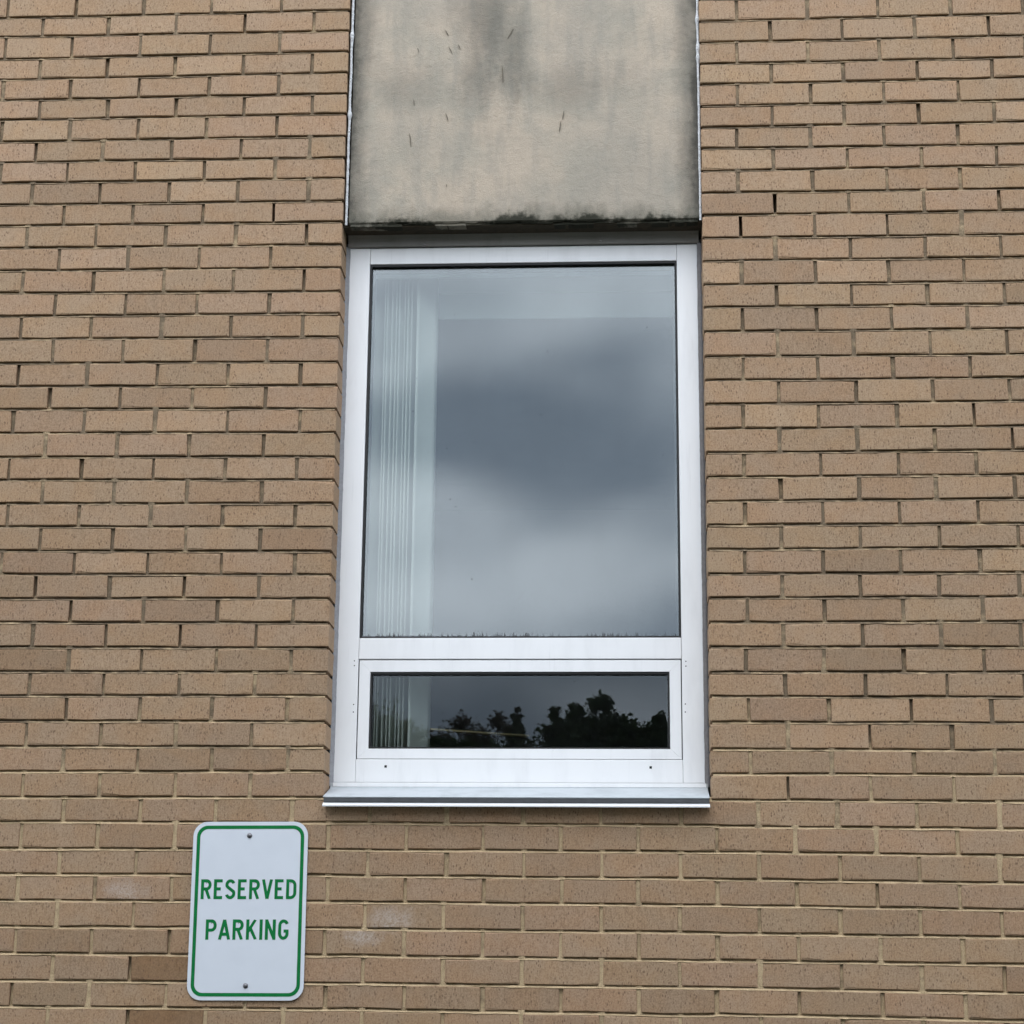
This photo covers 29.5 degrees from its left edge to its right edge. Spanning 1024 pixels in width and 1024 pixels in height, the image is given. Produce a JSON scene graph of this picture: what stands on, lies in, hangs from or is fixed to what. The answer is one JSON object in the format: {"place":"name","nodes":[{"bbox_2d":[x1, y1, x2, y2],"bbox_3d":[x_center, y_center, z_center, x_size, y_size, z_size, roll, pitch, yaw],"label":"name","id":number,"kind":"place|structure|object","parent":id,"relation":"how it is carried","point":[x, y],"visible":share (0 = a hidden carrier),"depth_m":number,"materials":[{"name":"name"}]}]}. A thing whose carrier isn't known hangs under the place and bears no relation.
{"place":"outdoors","nodes":[
{"label":"outdoors","id":0,"kind":"place"},
{"bbox_2d":[322,231,710,807],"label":"room wall window","id":1,"kind":"structure","parent":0,"point":[507,246],"depth_m":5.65,"materials":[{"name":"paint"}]},
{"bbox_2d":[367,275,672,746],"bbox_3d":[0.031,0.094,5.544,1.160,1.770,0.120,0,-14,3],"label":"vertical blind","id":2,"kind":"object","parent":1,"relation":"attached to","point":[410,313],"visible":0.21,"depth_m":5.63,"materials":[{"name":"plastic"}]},
{"bbox_2d":[430,510,675,747],"bbox_3d":[0.351,1.383,9.512,5.000,3.050,0.100,0,-14,3],"label":"window glass","id":3,"kind":"structure","parent":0,"point":[555,572],"depth_m":9.70,"materials":[{"name":"paint"}]},
{"bbox_2d":[434,317,674,510],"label":"room ceiling","id":4,"kind":"structure","parent":0,"point":[597,394],"depth_m":8.26,"materials":[{"name":"paint"}]},
{"label":"parking ground","id":5,"kind":"structure","parent":0,"visible":0},
{"bbox_2d":[0,0,1023,1023],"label":"brick wall","id":6,"kind":"structure","parent":5,"relation":"on","point":[846,846],"depth_m":5.26,"materials":[{"name":"brown brick"}]},
{"bbox_2d":[187,822,307,1000],"bbox_3d":[-0.685,1.033,5.054,0.305,0.456,0.007,0,-14,3],"label":"parking sign","id":7,"kind":"object","parent":6,"relation":"attached to","point":[247,913],"visible":1,"depth_m":5.05,"materials":[{"name":"metal"}]},
{"bbox_2d":[343,0,701,243],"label":"stucco panel","id":8,"kind":"object","parent":6,"relation":"attached to","point":[504,116],"visible":1,"depth_m":5.59,"materials":[{"name":"beige concrete"}]},
{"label":"room floor","id":9,"kind":"structure","parent":0,"visible":0},
{"bbox_2d":[430,728,528,737],"bbox_3d":[-0.148,1.188,5.377,0.394,1.166,0.063,6,-16,-22],"label":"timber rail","id":10,"kind":"object","parent":9,"relation":"on","point":[478,732],"visible":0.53,"depth_m":5.51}
]}

